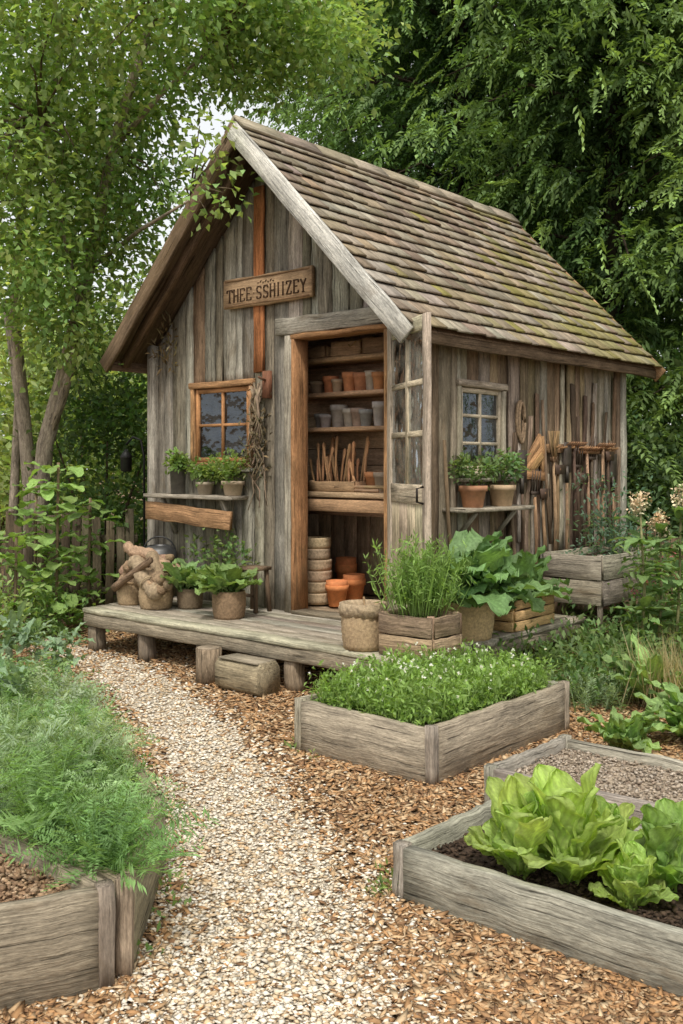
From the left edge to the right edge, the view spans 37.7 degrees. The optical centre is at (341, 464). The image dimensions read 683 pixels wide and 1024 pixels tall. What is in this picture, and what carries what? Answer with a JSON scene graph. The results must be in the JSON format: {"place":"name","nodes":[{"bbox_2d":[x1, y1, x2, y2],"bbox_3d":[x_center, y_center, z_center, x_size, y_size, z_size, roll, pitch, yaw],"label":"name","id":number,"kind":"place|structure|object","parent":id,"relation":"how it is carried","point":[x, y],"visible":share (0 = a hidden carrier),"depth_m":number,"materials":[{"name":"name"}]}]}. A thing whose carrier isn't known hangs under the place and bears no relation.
{"place":"outdoors","nodes":[
{"label":"outdoors","id":0,"kind":"place"},
{"bbox_2d":[0,636,393,1023],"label":"path","id":1,"kind":"structure","parent":0,"point":[233,835],"depth_m":3.77,"materials":[{"name":"beige gravel"}]},
{"bbox_2d":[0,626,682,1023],"bbox_3d":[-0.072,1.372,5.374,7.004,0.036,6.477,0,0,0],"label":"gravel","id":2,"kind":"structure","parent":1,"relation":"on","point":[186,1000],"depth_m":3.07,"materials":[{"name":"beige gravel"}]},
{"bbox_2d":[0,473,682,1023],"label":"ground","id":3,"kind":"structure","parent":0,"point":[380,805],"depth_m":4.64,"materials":[{"name":"brown wood"}]},
{"bbox_2d":[0,530,51,642],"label":"bean plant","id":4,"kind":"object","parent":3,"relation":"on","point":[15,558],"visible":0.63,"depth_m":7.79,"materials":[{"name":"green plant"}]},
{"bbox_2d":[0,483,60,617],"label":"bean plant","id":5,"kind":"object","parent":3,"relation":"on","point":[25,512],"visible":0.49,"depth_m":8.59,"materials":[{"name":"green plant"}]},
{"bbox_2d":[19,461,89,633],"bbox_3d":[-2.315,0.675,8.107,0.527,1.411,0.572,0,0,0],"label":"bean plant","id":6,"kind":"object","parent":3,"relation":"on","point":[47,495],"visible":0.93,"depth_m":8.07,"materials":[{"name":"green plant"}]},
{"bbox_2d":[0,557,110,663],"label":"ground cover","id":7,"kind":"object","parent":3,"relation":"on","point":[30,605],"visible":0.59,"depth_m":7.94,"materials":[{"name":"green plant"}]},
{"bbox_2d":[0,832,115,1009],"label":"raised bed","id":8,"kind":"object","parent":3,"relation":"on","point":[58,941],"visible":0.94,"depth_m":2.58,"materials":[{"name":"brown wood"}]},
{"bbox_2d":[0,506,137,617],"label":"picket fence","id":9,"kind":"object","parent":3,"relation":"on","point":[64,541],"visible":0.31,"depth_m":9.03,"materials":[{"name":"brown wood"}]},
{"bbox_2d":[0,197,146,544],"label":"background tree","id":10,"kind":"object","parent":3,"relation":"on","point":[3,353],"visible":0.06,"depth_m":14.59,"materials":[{"name":"green plant"}]},
{"bbox_2d":[0,305,146,563],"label":"background tree","id":11,"kind":"object","parent":3,"relation":"on","point":[7,448],"visible":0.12,"depth_m":12.51,"materials":[{"name":"green plant"}]},
{"bbox_2d":[2,318,146,604],"bbox_3d":[-2.343,0.109,9.890,2.117,3.253,2.037,0,0,0],"label":"broadleaf shrub","id":12,"kind":"object","parent":3,"relation":"on","point":[98,412],"visible":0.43,"depth_m":9.68,"materials":[{"name":"green plant"}]},
{"bbox_2d":[0,664,164,977],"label":"raised bed","id":13,"kind":"object","parent":3,"relation":"on","point":[134,908],"visible":0.08,"depth_m":2.77,"materials":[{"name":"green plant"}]},
{"bbox_2d":[0,656,36,706],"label":"leafy vegetable","id":14,"kind":"object","parent":13,"relation":"on","point":[14,676],"visible":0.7,"depth_m":4.53,"materials":[{"name":"green plant"}]},
{"bbox_2d":[0,598,57,667],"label":"leafy vegetable","id":15,"kind":"object","parent":13,"relation":"on","point":[22,638],"visible":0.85,"depth_m":5.75,"materials":[{"name":"green plant"}]},
{"bbox_2d":[29,622,95,676],"bbox_3d":[-1.547,1.033,5.550,0.364,0.289,0.299,0,0,0],"label":"leafy vegetable","id":16,"kind":"object","parent":13,"relation":"on","point":[55,644],"visible":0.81,"depth_m":5.54,"materials":[{"name":"green plant"}]},
{"bbox_2d":[0,642,220,893],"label":"feathery herbs","id":17,"kind":"object","parent":13,"relation":"on","point":[51,741],"visible":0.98,"depth_m":3.26,"materials":[{"name":"green plant"}]},
{"bbox_2d":[7,206,175,492],"bbox_3d":[-2.600,-1.501,17.504,6.394,5.813,4.493,0,0,0],"label":"background tree","id":18,"kind":"object","parent":3,"relation":"on","point":[120,296],"visible":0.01,"depth_m":17.25,"materials":[{"name":"green plant"}]},
{"bbox_2d":[59,498,125,627],"bbox_3d":[-2.150,0.830,8.491,0.587,1.100,0.599,0,0,29],"label":"bean plant","id":19,"kind":"object","parent":3,"relation":"on","point":[84,560],"visible":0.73,"depth_m":8.49,"materials":[{"name":"green plant"}]},
{"bbox_2d":[120,436,144,546],"bbox_3d":[-1.865,0.560,8.884,0.220,1.640,0.115,0,0,17],"label":"lantern stand","id":20,"kind":"object","parent":3,"relation":"on","point":[126,456],"visible":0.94,"depth_m":8.89,"materials":[{"name":"metal"}]},
{"bbox_2d":[195,645,221,685],"bbox_3d":[-0.839,1.265,6.319,0.170,0.230,0.170,0,0,0],"label":"log stump","id":21,"kind":"object","parent":3,"relation":"on","point":[207,656],"visible":0.85,"depth_m":6.25,"materials":[{"name":"brown wood"}]},
{"bbox_2d":[0,0,417,599],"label":"leafy tree","id":22,"kind":"object","parent":3,"relation":"on","point":[46,230],"visible":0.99,"depth_m":8.33,"materials":[{"name":"green plant"}]},
{"bbox_2d":[215,653,279,696],"bbox_3d":[-0.570,1.277,6.076,0.391,0.206,0.213,0,0,41],"label":"log step","id":23,"kind":"object","parent":3,"relation":"on","point":[254,676],"visible":0.98,"depth_m":5.98,"materials":[{"name":"brown wood"}]},
{"bbox_2d":[136,737,398,954],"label":"weed tufts","id":24,"kind":"object","parent":3,"relation":"on","point":[379,878],"visible":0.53,"depth_m":3.20,"materials":[{"name":"green plant"}]},
{"bbox_2d":[82,596,585,693],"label":"wooden deck","id":25,"kind":"structure","parent":3,"relation":"on","point":[295,643],"depth_m":6.58,"materials":[{"name":"grey wood"}]},
{"bbox_2d":[117,582,139,605],"bbox_3d":[-1.604,0.971,7.626,0.218,0.179,0.218,0,0,0],"label":"wicker basket","id":26,"kind":"object","parent":25,"relation":"on","point":[127,593],"visible":0.54,"depth_m":7.53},
{"bbox_2d":[119,567,166,587],"bbox_3d":[-1.490,0.851,7.516,0.142,0.182,0.588,0,0,-39],"label":"burlap roll","id":27,"kind":"object","parent":26,"relation":"on","point":[155,577],"visible":0.39,"depth_m":7.31,"materials":[{"name":"beige fabric"}]},
{"bbox_2d":[145,559,180,576],"bbox_3d":[-1.390,0.757,7.503,0.477,0.170,0.136,0,0,33],"label":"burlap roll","id":28,"kind":"object","parent":27,"relation":"on","point":[178,564],"visible":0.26,"depth_m":7.39,"materials":[{"name":"beige fabric"}]},
{"bbox_2d":[123,541,169,567],"bbox_3d":[-1.467,0.691,7.516,0.429,0.227,0.122,0,0,28],"label":"burlap roll","id":29,"kind":"object","parent":28,"relation":"on","point":[130,549],"visible":0.6,"depth_m":7.51,"materials":[{"name":"beige fabric"}]},
{"bbox_2d":[138,584,173,609],"bbox_3d":[-1.374,0.971,7.412,0.259,0.179,0.259,0,0,0],"label":"wicker basket","id":30,"kind":"object","parent":25,"relation":"on","point":[165,601],"visible":0.6,"depth_m":7.32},
{"bbox_2d":[128,555,162,600],"bbox_3d":[-1.453,0.830,7.375,0.146,0.308,0.432,0,0,-37],"label":"burlap roll","id":31,"kind":"object","parent":30,"relation":"on","point":[141,578],"visible":0.88,"depth_m":7.31,"materials":[{"name":"beige fabric"}]},
{"bbox_2d":[147,579,166,594],"bbox_3d":[-1.392,0.869,7.294,0.305,0.141,0.063,0,0,42],"label":"firewood log","id":32,"kind":"object","parent":30,"relation":"in","point":[161,590],"visible":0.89,"depth_m":7.21,"materials":[{"name":"brown wood"}]},
{"bbox_2d":[111,557,153,591],"bbox_3d":[-1.555,0.813,7.414,0.463,0.288,0.061,0,0,42],"label":"firewood log","id":33,"kind":"object","parent":32,"relation":"on","point":[128,576],"visible":0.99,"depth_m":7.39,"materials":[{"name":"brown wood"}]},
{"bbox_2d":[144,536,176,562],"bbox_3d":[-1.453,0.813,7.979,0.280,0.494,0.280,0,0,0],"label":"metal bucket","id":34,"kind":"object","parent":25,"relation":"on","point":[160,549],"visible":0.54,"depth_m":7.92,"materials":[{"name":"grey metal"}]},
{"bbox_2d":[160,558,207,609],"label":"potted plant","id":35,"kind":"object","parent":25,"relation":"on","point":[188,598],"visible":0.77,"depth_m":7.33,"materials":[{"name":"green plant"}]},
{"bbox_2d":[187,562,262,619],"bbox_3d":[-0.804,0.866,6.908,0.529,0.388,0.398,0,0,-9],"label":"potted plant","id":36,"kind":"object","parent":25,"relation":"on","point":[224,584],"visible":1,"depth_m":6.85,"materials":[{"name":"green plant"}]},
{"bbox_2d":[239,565,271,612],"bbox_3d":[-0.635,0.898,7.260,0.208,0.326,0.168,0,0,41],"label":"plant stand","id":37,"kind":"object","parent":25,"relation":"on","point":[253,595],"visible":0.7,"depth_m":7.24,"materials":[{"name":"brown wood"}]},
{"bbox_2d":[338,596,387,651],"bbox_3d":[0.124,0.911,5.789,0.288,0.297,0.290,0,0,0],"label":"lined basket","id":38,"kind":"object","parent":25,"relation":"on","point":[360,625],"visible":0.82,"depth_m":5.68,"materials":[{"name":"fabric"}]},
{"bbox_2d":[363,529,476,659],"bbox_3d":[0.429,0.713,5.618,0.579,0.694,0.580,0,0,41],"label":"wooden crate","id":39,"kind":"object","parent":25,"relation":"on","point":[430,626],"visible":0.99,"depth_m":5.52,"materials":[{"name":"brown wood"}]},
{"bbox_2d":[438,527,552,641],"bbox_3d":[0.841,0.729,6.166,0.704,0.662,1.159,0,0,-14],"label":"potted plant","id":40,"kind":"object","parent":25,"relation":"on","point":[495,589],"visible":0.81,"depth_m":5.97,"materials":[{"name":"green plant"}]},
{"bbox_2d":[493,545,572,631],"bbox_3d":[1.111,0.797,6.610,0.954,0.526,0.663,0,0,-15],"label":"wooden crate","id":41,"kind":"object","parent":25,"relation":"on","point":[521,615],"visible":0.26,"depth_m":6.45,"materials":[{"name":"brown wood"}]},
{"bbox_2d":[0,1,682,530],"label":"trees","id":42,"kind":"object","parent":3,"relation":"on","point":[2,413],"depth_m":18.30,"materials":[{"name":"green plant"}]},
{"bbox_2d":[100,115,665,619],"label":"garden shed","id":43,"kind":"structure","parent":3,"relation":"on","point":[484,319],"depth_m":7.45,"materials":[{"name":"brown wood"}]},
{"bbox_2d":[146,310,177,374],"bbox_3d":[-1.429,-0.986,8.083,0.338,0.548,0.376,0,0,-17],"label":"herb bundle","id":44,"kind":"object","parent":43,"relation":"hanging from","point":[168,348],"visible":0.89,"depth_m":8.06,"materials":[{"name":"plant"}]},
{"bbox_2d":[143,493,248,536],"bbox_3d":[-1.150,0.390,7.769,1.019,0.323,0.227,0,0,41],"label":"wall shelf","id":45,"kind":"object","parent":43,"relation":"attached to","point":[172,514],"depth_m":7.67,"materials":[{"name":"brown wood"}]},
{"bbox_2d":[162,446,191,493],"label":"potted plant","id":46,"kind":"object","parent":45,"relation":"on","point":[177,472],"visible":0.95,"depth_m":7.84,"materials":[{"name":"green plant"}]},
{"bbox_2d":[183,455,223,494],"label":"potted plant","id":47,"kind":"object","parent":45,"relation":"on","point":[205,487],"visible":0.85,"depth_m":7.63,"materials":[{"name":"green plant"}]},
{"bbox_2d":[180,528,260,571],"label":"hanging plant","id":48,"kind":"object","parent":45,"relation":"hanging from","point":[225,552],"visible":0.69,"depth_m":7.52,"materials":[{"name":"green plant"}]},
{"bbox_2d":[204,448,249,495],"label":"potted plant","id":49,"kind":"object","parent":45,"relation":"on","point":[227,485],"visible":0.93,"depth_m":7.42,"materials":[{"name":"green plant"}]},
{"bbox_2d":[185,378,256,471],"bbox_3d":[-0.941,-0.299,7.689,0.777,0.698,0.120,0,0,41],"label":"window","id":50,"kind":"structure","parent":43,"relation":"in","point":[219,386],"depth_m":7.75,"materials":[{"name":"brown wood"}]},
{"bbox_2d":[232,381,272,509],"bbox_3d":[-0.629,-0.142,7.381,0.382,0.956,0.347,0,0,34],"label":"dried vine","id":51,"kind":"object","parent":43,"relation":"hanging from","point":[255,402],"visible":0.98,"depth_m":7.39,"materials":[{"name":"brown plant"}]},
{"bbox_2d":[223,265,314,309],"bbox_3d":[-0.547,-1.293,7.345,0.923,0.234,0.046,0,0,41],"label":"sign board","id":52,"kind":"object","parent":43,"relation":"attached to","point":[276,287],"visible":1,"depth_m":7.30,"materials":[{"name":"brown wood"}]},
{"bbox_2d":[325,579,348,606],"bbox_3d":[-0.034,0.964,7.518,0.178,0.192,0.178,0,0,0],"label":"terracotta pot","id":53,"kind":"object","parent":43,"relation":"on","point":[336,589],"visible":0.92,"depth_m":7.46,"materials":[{"name":"orange ceramic"}]},
{"bbox_2d":[335,557,356,578],"bbox_3d":[0.036,0.904,8.092,0.178,0.312,0.178,0,0,0],"label":"terracotta pot","id":54,"kind":"object","parent":43,"relation":"on","point":[343,565],"visible":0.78,"depth_m":8.02,"materials":[{"name":"brown ceramic"}]},
{"bbox_2d":[342,573,365,599],"bbox_3d":[0.097,0.952,7.737,0.185,0.216,0.185,0,0,0],"label":"terracotta pot","id":55,"kind":"object","parent":43,"relation":"on","point":[356,583],"visible":0.73,"depth_m":7.67,"materials":[{"name":"orange ceramic"}]},
{"bbox_2d":[308,332,472,595],"bbox_3d":[-0.013,-0.005,7.886,2.009,2.130,0.810,0,0,41],"label":"shelf unit","id":56,"kind":"object","parent":43,"relation":"on","point":[350,524],"visible":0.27,"depth_m":7.81,"materials":[{"name":"brown wood"}]},
{"bbox_2d":[308,436,369,491],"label":"wooden stakes","id":57,"kind":"object","parent":56,"relation":"on","point":[349,482],"visible":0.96,"depth_m":7.46,"materials":[{"name":"brown wood"}]},
{"bbox_2d":[330,339,363,356],"bbox_3d":[0.083,-0.857,7.412,0.280,0.114,0.200,0,0,34],"label":"seed tray","id":58,"kind":"object","parent":56,"relation":"on","point":[341,349],"visible":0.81,"depth_m":7.33,"materials":[{"name":"brown wood"}]},
{"bbox_2d":[362,335,399,353],"bbox_3d":[0.290,-0.862,7.231,0.220,0.124,0.201,0,0,36],"label":"seed tray","id":59,"kind":"object","parent":56,"relation":"on","point":[372,344],"visible":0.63,"depth_m":7.16,"materials":[{"name":"brown wood"}]},
{"bbox_2d":[387,312,431,610],"bbox_3d":[0.390,0.065,6.228,0.084,1.936,0.738,0,0,-16],"label":"door","id":60,"kind":"structure","parent":43,"relation":"in","point":[408,504],"depth_m":6.21,"materials":[{"name":"grey wood"}]},
{"bbox_2d":[443,440,451,590],"bbox_3d":[0.714,0.333,6.652,0.089,1.002,0.036,0,0,20],"label":"wooden pole","id":61,"kind":"object","parent":43,"relation":"attached to","point":[448,521],"visible":0.65,"depth_m":6.65,"materials":[{"name":"brown wood"}]},
{"bbox_2d":[454,378,516,481],"bbox_3d":[1.007,-0.237,7.052,0.118,0.707,0.690,0,0,41],"label":"window","id":62,"kind":"structure","parent":43,"relation":"in","point":[498,390],"depth_m":7.07,"materials":[{"name":"grey wood"}]},
{"bbox_2d":[442,505,534,531],"bbox_3d":[1.025,0.401,6.970,0.226,0.224,0.885,0,0,41],"label":"wall shelf","id":63,"kind":"object","parent":43,"relation":"attached to","point":[474,511],"depth_m":6.82,"materials":[{"name":"grey wood"}]},
{"bbox_2d":[448,447,505,507],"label":"potted plant","id":64,"kind":"object","parent":63,"relation":"on","point":[473,496],"visible":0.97,"depth_m":6.75,"materials":[{"name":"green plant"}]},
{"bbox_2d":[478,447,530,505],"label":"potted plant","id":65,"kind":"object","parent":63,"relation":"on","point":[501,495],"visible":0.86,"depth_m":7.02,"materials":[{"name":"green plant"}]},
{"bbox_2d":[515,400,525,443],"bbox_3d":[1.327,-0.319,7.400,0.034,0.331,0.123,0,0,41],"label":"rope coil","id":66,"kind":"object","parent":43,"relation":"hanging from","point":[520,433],"visible":1,"depth_m":7.38,"materials":[{"name":"beige fabric"}]},
{"bbox_2d":[517,450,526,551],"bbox_3d":[1.331,0.361,7.370,0.042,0.941,0.130,0,0,41],"label":"garden spade","id":67,"kind":"object","parent":43,"relation":"hanging from","point":[521,481],"visible":0.65,"depth_m":7.36,"materials":[{"name":"brown wood"}]},
{"bbox_2d":[530,469,540,563],"bbox_3d":[1.456,0.466,7.510,0.037,0.871,0.127,0,0,41],"label":"garden fork","id":68,"kind":"object","parent":43,"relation":"hanging from","point":[534,492],"visible":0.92,"depth_m":7.50,"materials":[{"name":"brown wood"}]},
{"bbox_2d":[527,434,544,480],"bbox_3d":[1.445,-0.058,7.513,0.032,0.361,0.398,0,0,41],"label":"broom","id":69,"kind":"object","parent":43,"relation":"attached to","point":[536,457],"visible":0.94,"depth_m":7.53,"materials":[{"name":"brown wood"}]},
{"bbox_2d":[541,400,551,543],"bbox_3d":[1.563,0.053,7.629,0.089,1.102,0.036,0,0,20],"label":"wooden pole","id":70,"kind":"object","parent":43,"relation":"attached to","point":[546,485],"visible":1,"depth_m":7.62,"materials":[{"name":"brown wood"}]},
{"bbox_2d":[546,444,618,453],"bbox_3d":[1.982,-0.127,8.125,0.086,0.076,1.137,0,0,41],"label":"tool rack","id":71,"kind":"object","parent":43,"relation":"attached to","point":[560,447],"visible":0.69,"depth_m":8.01,"materials":[{"name":"brown wood"}]},
{"bbox_2d":[548,431,559,550],"bbox_3d":[1.649,0.277,7.724,0.066,1.081,0.128,0,0,41],"label":"garden broom","id":72,"kind":"object","parent":71,"relation":"hanging from","point":[553,449],"visible":0.96,"depth_m":7.72,"materials":[{"name":"brown wood"}]},
{"bbox_2d":[563,442,571,549],"bbox_3d":[1.778,0.350,7.885,0.042,1.061,0.130,0,0,41],"label":"garden spade","id":73,"kind":"object","parent":71,"relation":"hanging from","point":[567,453],"visible":0.86,"depth_m":7.87,"materials":[{"name":"brown wood"}]},
{"bbox_2d":[563,441,587,548],"bbox_3d":[1.866,0.285,7.960,0.065,0.942,0.300,0,0,41],"label":"garden rake","id":74,"kind":"object","parent":71,"relation":"hanging from","point":[572,444],"visible":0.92,"depth_m":7.96,"materials":[{"name":"brown wood"}]},
{"bbox_2d":[221,0,592,277],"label":"conifer tree","id":75,"kind":"object","parent":3,"relation":"on","point":[283,108],"visible":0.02,"depth_m":14.48,"materials":[{"name":"green plant"}]},
{"bbox_2d":[294,680,569,785],"bbox_3d":[0.477,1.256,5.003,0.829,0.270,1.209,0,0,41],"label":"raised bed","id":76,"kind":"object","parent":3,"relation":"on","point":[436,752],"visible":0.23,"depth_m":4.59,"materials":[{"name":"grey wood"}]},
{"bbox_2d":[302,638,558,726],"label":"seedlings","id":77,"kind":"object","parent":76,"relation":"on","point":[415,689],"visible":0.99,"depth_m":4.78,"materials":[{"name":"green plant"}]},
{"bbox_2d":[263,0,682,463],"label":"conifer tree","id":78,"kind":"object","parent":3,"relation":"on","point":[417,145],"visible":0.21,"depth_m":12.04,"materials":[{"name":"green plant"}]},
{"bbox_2d":[359,0,678,509],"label":"conifer tree","id":79,"kind":"object","parent":3,"relation":"on","point":[533,157],"visible":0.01,"depth_m":15.25,"materials":[{"name":"green plant"}]},
{"bbox_2d":[392,799,682,996],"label":"raised bed","id":80,"kind":"object","parent":3,"relation":"on","point":[443,866],"visible":0.46,"depth_m":2.88,"materials":[{"name":"grey wood"}]},
{"bbox_2d":[464,774,571,880],"bbox_3d":[0.556,1.124,3.112,0.350,0.325,0.355,0,0,11],"label":"lettuce","id":81,"kind":"object","parent":80,"relation":"on","point":[515,822],"visible":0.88,"depth_m":3.06,"materials":[{"name":"green plant"}]},
{"bbox_2d":[492,763,643,885],"bbox_3d":[0.681,1.095,3.017,0.442,0.379,0.381,0,0,20],"label":"lettuce","id":82,"kind":"object","parent":80,"relation":"on","point":[567,803],"visible":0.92,"depth_m":3.01,"materials":[{"name":"green plant"}]},
{"bbox_2d":[595,795,643,862],"bbox_3d":[0.826,1.165,3.167,0.252,0.240,0.266,0,0,-37],"label":"lettuce","id":83,"kind":"object","parent":80,"relation":"on","point":[624,810],"visible":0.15,"depth_m":3.18,"materials":[{"name":"green plant"}]},
{"bbox_2d":[588,838,678,910],"bbox_3d":[0.821,1.178,2.887,0.243,0.213,0.229,0,0,-12],"label":"lettuce","id":84,"kind":"object","parent":80,"relation":"on","point":[629,882],"visible":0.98,"depth_m":2.85,"materials":[{"name":"green plant"}]},
{"bbox_2d":[618,798,682,892],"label":"lettuce","id":85,"kind":"object","parent":80,"relation":"on","point":[661,840],"visible":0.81,"depth_m":2.96,"materials":[{"name":"green plant"}]},
{"bbox_2d":[401,0,682,605],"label":"conifer tree","id":86,"kind":"object","parent":3,"relation":"on","point":[553,175],"visible":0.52,"depth_m":10.90,"materials":[{"name":"green plant"}]},
{"bbox_2d":[479,594,682,708],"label":"ground cover","id":87,"kind":"object","parent":3,"relation":"on","point":[584,650],"visible":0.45,"depth_m":6.19,"materials":[{"name":"green plant"}]},
{"bbox_2d":[484,734,682,825],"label":"raised bed","id":88,"kind":"object","parent":3,"relation":"on","point":[638,780],"visible":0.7,"depth_m":4.12,"materials":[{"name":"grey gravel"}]},
{"bbox_2d":[544,662,640,716],"bbox_3d":[1.416,1.269,5.668,0.596,0.231,0.640,0,0,14],"label":"herb clump","id":89,"kind":"object","parent":3,"relation":"on","point":[589,682],"visible":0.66,"depth_m":5.64,"materials":[{"name":"green plant"}]},
{"bbox_2d":[543,464,667,651],"bbox_3d":[2.043,0.684,7.606,0.875,1.391,1.145,0,0,41],"label":"planter box","id":90,"kind":"object","parent":3,"relation":"on","point":[590,572],"visible":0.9,"depth_m":7.26,"materials":[{"name":"grey wood"}]},
{"bbox_2d":[577,702,665,753],"bbox_3d":[1.368,1.239,4.748,0.362,0.261,0.507,0,0,43],"label":"leafy vegetable","id":91,"kind":"object","parent":3,"relation":"on","point":[617,730],"visible":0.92,"depth_m":4.67,"materials":[{"name":"green plant"}]},
{"bbox_2d":[560,7,682,523],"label":"conifer tree","id":92,"kind":"object","parent":3,"relation":"on","point":[674,314],"visible":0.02,"depth_m":14.46,"materials":[{"name":"green plant"}]},
{"bbox_2d":[567,0,682,614],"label":"conifer tree","id":93,"kind":"object","parent":3,"relation":"on","point":[668,140],"visible":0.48,"depth_m":10.06,"materials":[{"name":"green plant"}]},
{"bbox_2d":[593,622,682,711],"bbox_3d":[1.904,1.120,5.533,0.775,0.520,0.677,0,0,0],"label":"dry grass","id":94,"kind":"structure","parent":3,"relation":"on","point":[667,666],"depth_m":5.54,"materials":[{"name":"green plant"}]},
{"bbox_2d":[598,633,682,706],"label":"leafy vegetable","id":95,"kind":"object","parent":3,"relation":"on","point":[654,659],"visible":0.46,"depth_m":5.59,"materials":[{"name":"green plant"}]},
{"bbox_2d":[603,525,682,654],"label":"flowering shrub","id":96,"kind":"object","parent":3,"relation":"on","point":[655,595],"visible":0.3,"depth_m":7.23,"materials":[{"name":"green plant"}]},
{"bbox_2d":[607,491,679,643],"bbox_3d":[2.001,0.774,6.615,0.428,1.213,0.458,0,0,0],"label":"tall flower","id":97,"kind":"object","parent":3,"relation":"on","point":[645,600],"visible":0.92,"depth_m":6.59,"materials":[{"name":"green plant"}]},
{"bbox_2d":[613,402,682,620],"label":"broadleaf shrub","id":98,"kind":"object","parent":3,"relation":"on","point":[665,478],"visible":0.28,"depth_m":8.96,"materials":[{"name":"green plant"}]},
{"bbox_2d":[626,508,682,653],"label":"tall flower","id":99,"kind":"object","parent":3,"relation":"on","point":[659,526],"visible":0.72,"depth_m":6.89,"materials":[{"name":"green plant"}]},
{"bbox_2d":[626,342,682,593],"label":"background tree","id":100,"kind":"object","parent":3,"relation":"on","point":[663,377],"visible":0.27,"depth_m":9.82,"materials":[{"name":"green plant"}]},
{"bbox_2d":[633,678,682,737],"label":"leafy vegetable","id":101,"kind":"object","parent":3,"relation":"on","point":[672,705],"visible":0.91,"depth_m":4.98,"materials":[{"name":"green plant"}]},
{"bbox_2d":[644,483,682,655],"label":"tall flower","id":102,"kind":"object","parent":3,"relation":"on","point":[678,514],"visible":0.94,"depth_m":6.69,"materials":[{"name":"green plant"}]},
{"bbox_2d":[0,0,682,466],"label":"sky","id":103,"kind":"structure","parent":0,"point":[205,127],"materials":[{"name":"white"}]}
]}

